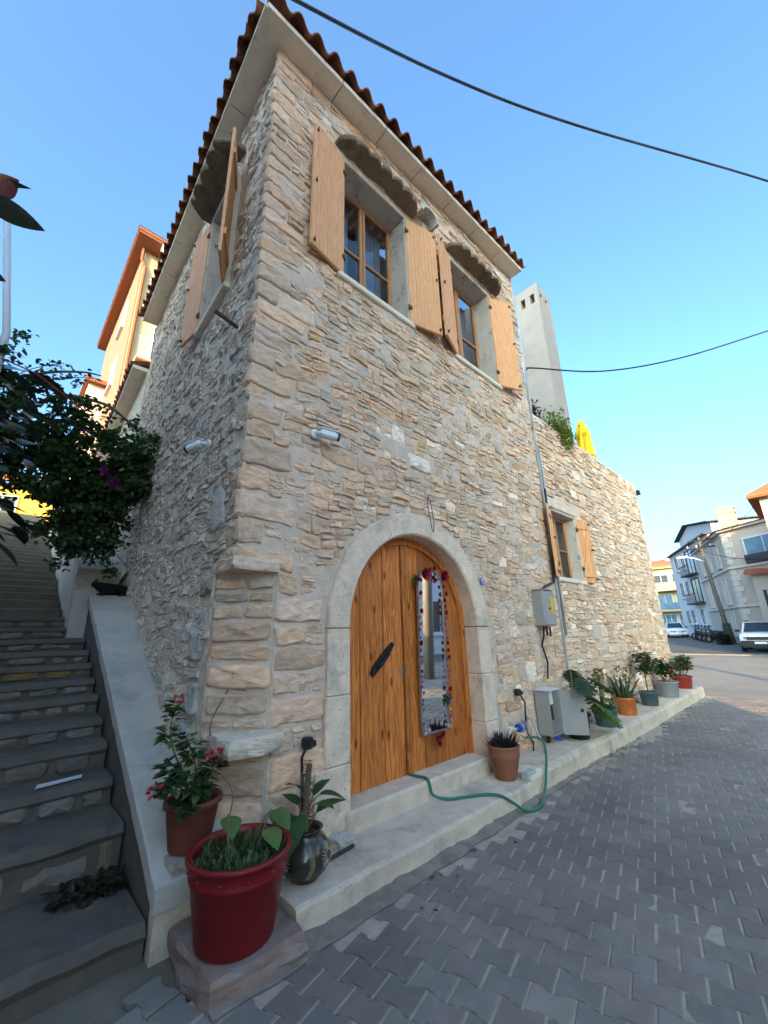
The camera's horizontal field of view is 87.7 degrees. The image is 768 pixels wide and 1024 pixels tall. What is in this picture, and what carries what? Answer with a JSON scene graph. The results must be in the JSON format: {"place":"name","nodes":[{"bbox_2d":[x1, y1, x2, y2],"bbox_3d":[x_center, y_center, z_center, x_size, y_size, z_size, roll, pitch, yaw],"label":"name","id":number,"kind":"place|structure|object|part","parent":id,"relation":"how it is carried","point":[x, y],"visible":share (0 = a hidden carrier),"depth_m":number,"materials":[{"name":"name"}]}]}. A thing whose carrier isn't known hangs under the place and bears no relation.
{"place":"outdoors","nodes":[
{"label":"outdoors","id":0,"kind":"place"},
{"bbox_2d":[19,954,188,1023],"bbox_3d":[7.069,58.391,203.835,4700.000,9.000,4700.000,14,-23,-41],"label":"ground","id":1,"kind":"structure","parent":0,"point":[100,1002],"depth_m":1.90,"materials":[{"name":"stone"},{"name":"concrete"}]},
{"bbox_2d":[0,475,51,520],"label":"yellow house","id":2,"kind":"structure","parent":1,"relation":"on","point":[29,507],"depth_m":21.11,"materials":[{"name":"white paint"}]},
{"bbox_2d":[0,493,18,511],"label":"window","id":3,"kind":"structure","parent":2,"relation":"in","point":[1,496],"depth_m":20.74,"materials":[{"name":"white paint"}]},
{"bbox_2d":[0,173,86,566],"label":"rubber plant","id":4,"kind":"object","parent":1,"relation":"on","point":[13,212],"visible":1,"depth_m":3.24,"materials":[{"name":"green plant"}]},
{"bbox_2d":[0,511,145,1023],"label":"stone stairway","id":5,"kind":"object","parent":1,"relation":"on","point":[52,837],"visible":0.83,"depth_m":2.80,"materials":[{"name":"stone"}]},
{"bbox_2d":[0,220,10,371],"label":"white post","id":6,"kind":"object","parent":5,"relation":"on","point":[6,311],"visible":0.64,"depth_m":5.09,"materials":[{"name":"plastic"}]},
{"bbox_2d":[34,774,81,789],"bbox_3d":[-2.445,2.027,3.010,0.076,0.011,0.303,-14,-21,36],"label":"white plastic pipe","id":7,"kind":"object","parent":5,"relation":"on","point":[58,781],"visible":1,"depth_m":3.00,"materials":[{"name":"white plastic"}]},
{"bbox_2d":[0,328,161,578],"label":"bougainvillea","id":8,"kind":"object","parent":5,"relation":"on","point":[92,496],"visible":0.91,"depth_m":5.63,"materials":[{"name":"green plant"}]},
{"bbox_2d":[39,864,129,912],"bbox_3d":[-1.796,2.282,2.423,0.469,0.125,0.350,14,-23,-41],"label":"leaf pile","id":9,"kind":"object","parent":5,"relation":"on","point":[90,887],"visible":1,"depth_m":2.40,"materials":[{"name":"brown plant"}]},
{"bbox_2d":[69,225,167,478],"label":"building","id":10,"kind":"structure","parent":1,"relation":"on","point":[127,336],"depth_m":18.91,"materials":[{"name":"white paint"}]},
{"bbox_2d":[103,355,117,396],"bbox_3d":[-13.256,-6.613,19.426,0.190,1.660,1.340,14,-23,-41],"label":"window","id":11,"kind":"structure","parent":10,"relation":"in","point":[108,387],"depth_m":19.20,"materials":[{"name":"white paint"}]},
{"bbox_2d":[115,300,128,340],"bbox_3d":[-13.333,-9.771,20.380,0.190,1.660,1.340,14,-23,-41],"label":"window","id":12,"kind":"structure","parent":10,"relation":"in","point":[124,312],"depth_m":20.13,"materials":[{"name":"white paint"}]},
{"bbox_2d":[148,325,156,358],"bbox_3d":[-9.987,-7.254,18.429,1.460,2.360,0.100,14,-23,-41],"label":"window","id":13,"kind":"structure","parent":10,"relation":"in","point":[154,327],"depth_m":18.07,"materials":[{"name":"white paint"}]},
{"bbox_2d":[49,507,222,967],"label":"stair parapet","id":14,"kind":"structure","parent":1,"relation":"on","point":[128,710],"depth_m":3.31,"materials":[{"name":"concrete"}]},
{"bbox_2d":[91,579,127,595],"bbox_3d":[-3.961,1.105,5.805,0.214,0.242,0.526,-13,-20,33],"label":"cat","id":15,"kind":"object","parent":14,"relation":"on","point":[101,588],"visible":0.82,"depth_m":5.73},
{"bbox_2d":[164,854,187,876],"bbox_3d":[-1.144,2.043,2.383,0.304,0.079,0.210,14,-23,-41],"label":"prop stone","id":16,"kind":"object","parent":14,"relation":"on","point":[175,865],"visible":0.36,"depth_m":2.26,"materials":[{"name":"beige stone"}]},
{"bbox_2d":[145,673,244,855],"bbox_3d":[-1.160,1.530,2.594,0.454,1.044,0.763,-12,-20,32],"label":"flowering tub","id":17,"kind":"object","parent":16,"relation":"on","point":[191,811],"visible":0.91,"depth_m":2.41,"materials":[{"name":"ceramic"}]},
{"bbox_2d":[167,905,308,1015],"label":"stone block","id":18,"kind":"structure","parent":1,"relation":"on","point":[206,988],"depth_m":1.94,"materials":[{"name":"beige stone"}]},
{"bbox_2d":[184,765,291,963],"bbox_3d":[-0.772,1.812,2.201,0.581,0.813,0.552,8,-19,-28],"label":"red planter","id":19,"kind":"object","parent":18,"relation":"on","point":[235,867],"visible":1,"depth_m":1.99,"materials":[{"name":"plastic"}]},
{"bbox_2d":[96,0,675,838],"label":"stone house","id":20,"kind":"structure","parent":1,"relation":"on","point":[274,556],"depth_m":4.58,"materials":[{"name":"stone"}]},
{"bbox_2d":[182,437,210,452],"bbox_3d":[-1.762,-0.626,3.775,0.298,0.113,0.100,-6,-17,15],"label":"security camera","id":21,"kind":"object","parent":20,"relation":"attached to","point":[198,443],"visible":1,"depth_m":3.75,"materials":[{"name":"white plastic"}]},
{"bbox_2d":[194,162,242,339],"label":"window","id":22,"kind":"structure","parent":20,"relation":"in","point":[213,294],"depth_m":5.34,"materials":[{"name":"paint"}]},
{"bbox_2d":[300,736,316,809],"bbox_3d":[-0.552,1.863,2.873,0.135,0.441,0.091,14,-23,-41],"label":"wall spot","id":23,"kind":"object","parent":20,"relation":"attached to","point":[308,742],"depth_m":2.90,"materials":[{"name":"black plastic"}]},
{"bbox_2d":[310,426,342,441],"bbox_3d":[-0.530,-0.708,3.671,0.298,0.113,0.100,2,-17,-12],"label":"security camera","id":24,"kind":"object","parent":20,"relation":"attached to","point":[329,434],"visible":1,"depth_m":3.65,"materials":[{"name":"white plastic"}]},
{"bbox_2d":[340,545,405,795],"bbox_3d":[-0.104,1.312,3.833,0.845,2.330,0.138,14,-23,-41],"label":"door leaf","id":25,"kind":"structure","parent":20,"relation":"in","point":[377,725],"depth_m":3.82,"materials":[{"name":"brown wood"}]},
{"bbox_2d":[336,155,414,329],"bbox_3d":[-0.253,-3.409,5.326,1.270,1.965,0.556,14,-23,-41],"label":"window","id":26,"kind":"structure","parent":20,"relation":"in","point":[369,203],"depth_m":5.57,"materials":[{"name":"paint"}]},
{"bbox_2d":[427,497,433,530],"bbox_3d":[0.531,0.028,4.547,0.093,0.412,0.023,14,-23,-41],"label":"wire loop","id":27,"kind":"object","parent":20,"relation":"hanging from","point":[429,513],"visible":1,"depth_m":4.55,"materials":[{"name":"metal"}]},
{"bbox_2d":[398,545,467,774],"bbox_3d":[0.567,1.490,4.486,1.035,2.335,0.067,14,-23,-41],"label":"door leaf","id":28,"kind":"structure","parent":20,"relation":"in","point":[424,752],"depth_m":4.31,"materials":[{"name":"brown wood"}]},
{"bbox_2d":[412,566,452,746],"bbox_3d":[0.553,1.498,4.311,0.585,1.839,0.151,14,-23,-41],"label":"wall mirror","id":29,"kind":"object","parent":28,"relation":"attached to","point":[435,698],"depth_m":4.33,"materials":[{"name":"clear glass"}]},
{"bbox_2d":[449,257,502,389],"bbox_3d":[1.320,-3.052,6.755,1.280,1.995,0.556,14,-23,-41],"label":"window","id":30,"kind":"structure","parent":20,"relation":"in","point":[465,288],"depth_m":7.03,"materials":[{"name":"paint"}]},
{"bbox_2d":[505,717,528,740],"bbox_3d":[1.595,2.531,4.660,0.546,0.175,0.162,14,-23,-41],"label":"water meter","id":31,"kind":"object","parent":20,"relation":"attached to","point":[520,727],"visible":0.94,"depth_m":4.64,"materials":[{"name":"blue plastic"}]},
{"bbox_2d":[514,688,533,750],"bbox_3d":[1.704,2.512,4.849,0.177,0.684,0.085,-1,-17,-1],"label":"wall spot","id":32,"kind":"object","parent":20,"relation":"attached to","point":[518,692],"depth_m":4.90,"materials":[{"name":"black plastic"}]},
{"bbox_2d":[531,398,549,423],"bbox_3d":[2.847,-1.997,7.802,0.796,0.608,0.613,-3,-17,5],"label":"terrace plant","id":33,"kind":"object","parent":20,"relation":"on","point":[534,410],"visible":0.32,"depth_m":7.69,"materials":[{"name":"green plant"}]},
{"bbox_2d":[531,589,556,625],"bbox_3d":[2.329,1.392,5.819,0.354,0.512,0.215,14,-23,-41],"label":"meter box","id":34,"kind":"object","parent":20,"relation":"attached to","point":[543,606],"visible":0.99,"depth_m":5.72,"materials":[{"name":"grey paint"}]},
{"bbox_2d":[542,591,556,624],"bbox_3d":[2.392,1.376,5.752,0.314,0.470,0.029,14,-23,-41],"label":"cabinet door","id":35,"kind":"structure","parent":34,"relation":"in","point":[550,613],"depth_m":5.74,"materials":[{"name":"grey paint"}]},
{"bbox_2d":[541,488,554,678],"bbox_3d":[2.492,0.943,6.168,0.848,2.957,0.074,14,-23,-41],"label":"power cable","id":36,"kind":"object","parent":20,"relation":"attached to","point":[553,571],"visible":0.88,"depth_m":6.12,"materials":[{"name":"black plastic"}]},
{"bbox_2d":[539,404,580,454],"bbox_3d":[3.593,-1.584,8.111,1.630,1.079,0.563,14,-23,-41],"label":"creeper","id":37,"kind":"object","parent":20,"relation":"attached to","point":[566,435],"visible":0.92,"depth_m":8.07,"materials":[{"name":"green plant"}]},
{"bbox_2d":[550,508,587,584],"bbox_3d":[3.187,0.645,7.190,1.160,1.285,0.285,14,-23,-41],"label":"window","id":38,"kind":"structure","parent":20,"relation":"in","point":[568,527],"depth_m":7.45,"materials":[{"name":"paint"}]},
{"bbox_2d":[574,420,596,458],"bbox_3d":[5.939,-1.336,11.621,0.515,3.000,0.535,14,-23,-41],"label":"folded parasol","id":39,"kind":"object","parent":20,"relation":"on","point":[582,438],"visible":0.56,"depth_m":11.73,"materials":[{"name":"fabric"}]},
{"bbox_2d":[526,330,767,371],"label":"service cable","id":40,"kind":"object","parent":20,"relation":"attached to","point":[527,368],"visible":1,"depth_m":7.59,"materials":[{"name":"black plastic"}]},
{"bbox_2d":[278,771,532,930],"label":"plinth","id":41,"kind":"structure","parent":1,"relation":"on","point":[381,854],"depth_m":2.88,"materials":[{"name":"concrete"}]},
{"bbox_2d":[272,760,345,884],"bbox_3d":[-0.511,1.966,2.558,0.453,0.644,0.451,-6,-17,16],"label":"potted plant","id":42,"kind":"object","parent":41,"relation":"on","point":[309,855],"visible":0.88,"depth_m":2.48,"materials":[{"name":"ceramic"}]},
{"bbox_2d":[330,843,354,860],"bbox_3d":[-0.307,2.334,2.734,0.024,0.024,0.282,-15,-21,37],"label":"black tube","id":43,"kind":"object","parent":41,"relation":"on","point":[342,851],"visible":0.75,"depth_m":2.75,"materials":[{"name":"plastic"}]},
{"bbox_2d":[329,830,355,851],"bbox_3d":[-0.302,2.362,2.869,0.161,0.069,0.150,14,-23,-41],"label":"white stone","id":44,"kind":"object","parent":41,"relation":"on","point":[342,840],"visible":0.84,"depth_m":2.85,"materials":[{"name":"stone"}]},
{"bbox_2d":[409,736,547,811],"bbox_3d":[1.117,2.600,3.912,1.698,0.441,0.603,8,-19,-28],"label":"garden hose","id":45,"kind":"object","parent":41,"relation":"on","point":[539,807],"visible":1,"depth_m":3.65,"materials":[{"name":"green rubber"}]},
{"bbox_2d":[485,730,519,781],"bbox_3d":[1.256,2.512,4.152,0.390,0.433,0.353,14,-23,-41],"label":"terracotta pot","id":46,"kind":"object","parent":41,"relation":"on","point":[504,753],"visible":1,"depth_m":4.04,"materials":[{"name":"ceramic"}]},
{"bbox_2d":[521,768,535,781],"bbox_3d":[1.472,2.670,4.063,0.170,0.074,0.075,14,-23,-41],"label":"loose brick","id":47,"kind":"object","parent":41,"relation":"on","point":[527,774],"visible":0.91,"depth_m":4.02,"materials":[{"name":"stone"}]},
{"bbox_2d":[492,686,704,795],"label":"plinth","id":48,"kind":"structure","parent":1,"relation":"on","point":[567,756],"depth_m":5.18,"materials":[{"name":"concrete"}]},
{"bbox_2d":[526,716,544,752],"bbox_3d":[1.831,2.665,4.801,0.069,0.382,0.208,14,-23,-41],"label":"drain pipe","id":49,"kind":"object","parent":48,"relation":"on","point":[535,728],"visible":0.88,"depth_m":4.81,"materials":[{"name":"grey plastic"}]},
{"bbox_2d":[533,687,589,742],"bbox_3d":[2.275,2.661,5.217,0.624,0.674,0.337,3,-17,-16],"label":"meter cabinet","id":50,"kind":"object","parent":48,"relation":"on","point":[572,713],"visible":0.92,"depth_m":5.18,"materials":[{"name":"grey metal"}]},
{"bbox_3d":[2.465,2.601,5.196,0.310,0.530,0.028,-6,-17,14],"label":"cabinet door","id":51,"kind":"part","parent":50,"relation":"part of","materials":[{"name":"grey paint"}]},
{"bbox_2d":[563,669,623,739],"bbox_3d":[2.720,2.595,5.416,0.996,0.828,0.838,14,-23,-41],"label":"monstera pot","id":52,"kind":"object","parent":48,"relation":"on","point":[579,683],"visible":0.63,"depth_m":5.42,"materials":[{"name":"green plastic"}]},
{"bbox_2d":[589,668,617,727],"bbox_3d":[3.269,2.777,6.022,0.508,0.804,0.360,14,-23,-41],"label":"jade pot","id":53,"kind":"object","parent":48,"relation":"on","point":[600,722],"visible":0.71,"depth_m":5.96,"materials":[{"name":"teal plastic"}]},
{"bbox_2d":[606,665,639,715],"bbox_3d":[4.051,3.009,6.798,0.512,0.774,0.448,5,-18,-21],"label":"cactus pot","id":54,"kind":"object","parent":48,"relation":"on","point":[625,698],"visible":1,"depth_m":6.69,"materials":[{"name":"orange plastic"}]},
{"bbox_2d":[629,646,658,705],"bbox_3d":[4.924,3.075,7.554,0.501,1.043,0.461,14,-23,-41],"label":"shrub pot","id":55,"kind":"object","parent":48,"relation":"on","point":[648,697],"visible":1,"depth_m":7.50,"materials":[{"name":"green plant"}]},
{"bbox_2d":[647,657,680,697],"bbox_3d":[5.884,3.436,8.386,0.540,0.788,0.615,14,-23,-41],"label":"grey tub","id":56,"kind":"object","parent":48,"relation":"on","point":[668,688],"visible":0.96,"depth_m":8.26,"materials":[{"name":"plastic"}]},
{"bbox_2d":[670,654,693,688],"bbox_3d":[7.053,3.743,9.429,0.654,0.751,0.564,7,-19,-27],"label":"red tub","id":57,"kind":"object","parent":48,"relation":"on","point":[685,680],"visible":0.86,"depth_m":9.30,"materials":[{"name":"plastic"}]},
{"bbox_2d":[651,555,684,626],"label":"balcony block","id":58,"kind":"structure","parent":1,"relation":"on","point":[667,591],"depth_m":60.68,"materials":[{"name":"white paint"}]},
{"bbox_2d":[654,574,668,582],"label":"window","id":59,"kind":"structure","parent":58,"relation":"in","point":[658,578],"depth_m":61.87,"materials":[{"name":"grey glass"}]},
{"bbox_2d":[658,594,673,602],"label":"window","id":60,"kind":"structure","parent":58,"relation":"in","point":[665,598],"depth_m":60.98,"materials":[{"name":"white paint"}]},
{"bbox_2d":[662,614,678,624],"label":"window","id":61,"kind":"structure","parent":58,"relation":"in","point":[668,618],"depth_m":60.17,"materials":[{"name":"glass"}]},
{"bbox_2d":[678,613,684,626],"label":"window","id":62,"kind":"structure","parent":58,"relation":"in","point":[680,615],"depth_m":59.16,"materials":[{"name":"glass"}]},
{"bbox_2d":[665,515,763,635],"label":"apartment house","id":63,"kind":"structure","parent":1,"relation":"on","point":[690,593],"depth_m":41.91,"materials":[{"name":"white paint"}]},
{"bbox_2d":[673,557,679,572],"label":"window","id":64,"kind":"structure","parent":63,"relation":"in","point":[675,559],"depth_m":46.13,"materials":[{"name":"grey glass"}]},
{"bbox_2d":[679,554,686,570],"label":"window","id":65,"kind":"structure","parent":63,"relation":"in","point":[682,561],"depth_m":43.92,"materials":[{"name":"white glass"}]},
{"bbox_2d":[679,582,686,598],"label":"window","id":66,"kind":"structure","parent":63,"relation":"in","point":[681,585],"depth_m":45.32,"materials":[{"name":"glass"}]},
{"bbox_2d":[685,581,691,597],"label":"window","id":67,"kind":"structure","parent":63,"relation":"in","point":[686,582],"depth_m":43.34,"materials":[{"name":"glass"}]},
{"bbox_2d":[685,610,692,624],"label":"window","id":68,"kind":"structure","parent":63,"relation":"in","point":[687,611],"depth_m":44.44,"materials":[{"name":"white paint"}]},
{"bbox_2d":[683,550,696,572],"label":"balcony door","id":69,"kind":"structure","parent":63,"relation":"in","point":[691,564],"depth_m":41.55,"materials":[{"name":"blue glass"}]},
{"bbox_2d":[690,609,697,624],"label":"window","id":70,"kind":"structure","parent":63,"relation":"in","point":[692,611],"depth_m":42.82,"materials":[{"name":"glass"}]},
{"bbox_2d":[690,577,703,601],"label":"balcony door","id":71,"kind":"structure","parent":63,"relation":"in","point":[695,583],"depth_m":40.66,"materials":[{"name":"grey glass"}]},
{"bbox_2d":[700,608,707,625],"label":"window","id":72,"kind":"structure","parent":63,"relation":"in","point":[702,612],"depth_m":39.97,"materials":[{"name":"white paint"}]},
{"bbox_2d":[673,501,758,643],"bbox_3d":[24.291,4.875,27.959,3.264,8.728,20.098,-6,-18,16],"label":"street pole","id":73,"kind":"object","parent":1,"relation":"on","point":[726,626],"visible":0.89,"depth_m":30.82,"materials":[{"name":"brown wood"}]},
{"bbox_2d":[671,653,767,655],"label":"road kerb","id":74,"kind":"structure","parent":1,"relation":"on","point":[720,654],"depth_m":21.88,"materials":[{"name":"concrete"}]},
{"bbox_2d":[714,633,733,644],"bbox_3d":[24.946,9.349,29.405,1.112,0.903,1.058,14,-23,-41],"label":"hedge bush","id":75,"kind":"object","parent":1,"relation":"on","point":[725,641],"visible":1,"depth_m":29.26,"materials":[{"name":"green plant"}]},
{"bbox_2d":[689,506,767,642],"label":"corner house","id":76,"kind":"structure","parent":1,"relation":"on","point":[734,585],"depth_m":29.12,"materials":[{"name":"grey paint"}]},
{"bbox_2d":[699,555,707,577],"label":"window","id":77,"kind":"structure","parent":76,"relation":"in","point":[700,557],"depth_m":36.39,"materials":[{"name":"grey glass"}]},
{"bbox_2d":[704,549,713,573],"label":"window","id":78,"kind":"structure","parent":76,"relation":"in","point":[707,556],"depth_m":34.10,"materials":[{"name":"grey glass"}]},
{"bbox_2d":[706,583,715,608],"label":"window","id":79,"kind":"structure","parent":76,"relation":"in","point":[708,587],"depth_m":35.53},
{"bbox_2d":[712,543,722,570],"bbox_3d":[26.307,3.564,31.638,0.190,1.990,1.340,-10,-19,27],"label":"window","id":80,"kind":"structure","parent":76,"relation":"in","point":[715,550],"depth_m":31.61,"materials":[{"name":"grey glass"}]},
{"bbox_2d":[714,580,722,607],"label":"window","id":81,"kind":"structure","parent":76,"relation":"in","point":[715,582],"depth_m":32.97,"materials":[{"name":"grey glass"}]},
{"bbox_2d":[720,576,732,605],"bbox_3d":[26.369,6.124,30.864,0.190,2.140,1.340,-10,-19,27],"label":"window","id":82,"kind":"structure","parent":76,"relation":"in","point":[723,580],"depth_m":30.84,"materials":[{"name":"grey glass"}]},
{"bbox_2d":[729,612,739,636],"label":"window","id":83,"kind":"structure","parent":76,"relation":"in","point":[733,619],"depth_m":30.27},
{"bbox_2d":[741,532,767,554],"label":"window","id":84,"kind":"structure","parent":76,"relation":"in","point":[757,543],"depth_m":27.37,"materials":[{"name":"blue glass"}]},
{"bbox_2d":[743,568,767,620],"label":"house","id":85,"kind":"structure","parent":1,"relation":"on","point":[759,578],"depth_m":26.02,"materials":[{"name":"grey paint"}]},
{"bbox_2d":[761,589,767,612],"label":"window","id":86,"kind":"structure","parent":85,"relation":"in","point":[764,591],"depth_m":25.79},
{"bbox_2d":[745,483,767,526],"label":"tall house","id":87,"kind":"structure","parent":1,"relation":"on","point":[760,495],"depth_m":20.83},
{"bbox_2d":[0,0,767,560],"label":"sky","id":88,"kind":"structure","parent":0,"point":[640,255],"materials":[{"name":"blue"}]},
{"bbox_2d":[88,696,767,1023],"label":"street","id":89,"kind":"structure","parent":0,"point":[625,890],"depth_m":2.29,"materials":[{"name":"grey stone"}]},
{"bbox_2d":[209,748,618,1021],"bbox_3d":[1.243,2.721,3.642,5.600,0.032,0.205,14,-23,-41],"label":"mortar skirt","id":90,"kind":"object","parent":89,"relation":"on","point":[333,929],"visible":0.59,"depth_m":2.51,"materials":[{"name":"grey concrete"}]},
{"bbox_2d":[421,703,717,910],"bbox_3d":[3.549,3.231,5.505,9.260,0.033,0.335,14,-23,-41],"label":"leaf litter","id":91,"kind":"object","parent":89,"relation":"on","point":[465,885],"visible":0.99,"depth_m":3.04,"materials":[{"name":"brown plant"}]},
{"bbox_2d":[597,708,686,766],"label":"weeds","id":92,"kind":"object","parent":89,"relation":"on","point":[633,741],"visible":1,"depth_m":5.52,"materials":[{"name":"green plant"}]},
{"bbox_2d":[291,0,767,181],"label":"overhead cable","id":93,"kind":"object","parent":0,"point":[356,32],"visible":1,"depth_m":7.82,"materials":[{"name":"black plastic"}]},
{"bbox_2d":[667,635,767,654],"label":"asphalt road","id":94,"kind":"structure","parent":0,"point":[681,644],"depth_m":26.91,"materials":[{"name":"grey asphalt"}]},
{"bbox_2d":[665,622,688,636],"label":"saloon car","id":95,"kind":"object","parent":94,"relation":"on","point":[677,628],"visible":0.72,"depth_m":41.05,"materials":[{"name":"white paint"}]},
{"bbox_2d":[691,624,697,639],"bbox_3d":[28.854,10.899,36.366,1.840,1.335,0.760,-4,-17,8],"label":"motorcycle","id":96,"kind":"object","parent":94,"relation":"on","point":[695,631],"visible":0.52,"depth_m":36.38,"materials":[{"name":"metal"}]},
{"bbox_2d":[694,625,714,639],"bbox_3d":[28.179,10.575,35.154,1.840,1.335,0.760,-2,-17,3],"label":"motorcycle","id":97,"kind":"object","parent":94,"relation":"on","point":[697,629],"visible":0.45,"depth_m":35.13,"materials":[{"name":"metal"}]},
{"bbox_2d":[697,625,716,640],"bbox_3d":[27.505,10.250,33.942,1.840,1.335,0.760,-5,-17,13],"label":"motorcycle","id":98,"kind":"object","parent":94,"relation":"on","point":[701,630],"visible":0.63,"depth_m":34.00,"materials":[{"name":"metal"}]},
{"bbox_2d":[700,625,721,641],"bbox_3d":[26.830,9.926,32.730,1.840,1.335,0.760,-4,-17,8],"label":"motorcycle","id":99,"kind":"object","parent":94,"relation":"on","point":[705,631],"visible":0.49,"depth_m":32.73,"materials":[{"name":"metal"}]},
{"bbox_2d":[705,625,724,642],"bbox_3d":[26.155,9.602,31.517,1.840,1.335,0.760,-2,-17,3],"label":"motorcycle","id":100,"kind":"object","parent":94,"relation":"on","point":[711,634],"visible":0.65,"depth_m":31.44,"materials":[{"name":"metal"}]},
{"bbox_2d":[735,620,767,651],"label":"off road car","id":101,"kind":"object","parent":94,"relation":"on","point":[752,635],"visible":0.98,"depth_m":22.54,"materials":[{"name":"white paint"}]},
{"bbox_2d":[671,654,767,699],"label":"concrete road","id":102,"kind":"structure","parent":0,"point":[735,676],"depth_m":13.21,"materials":[{"name":"grey concrete"}]}
]}

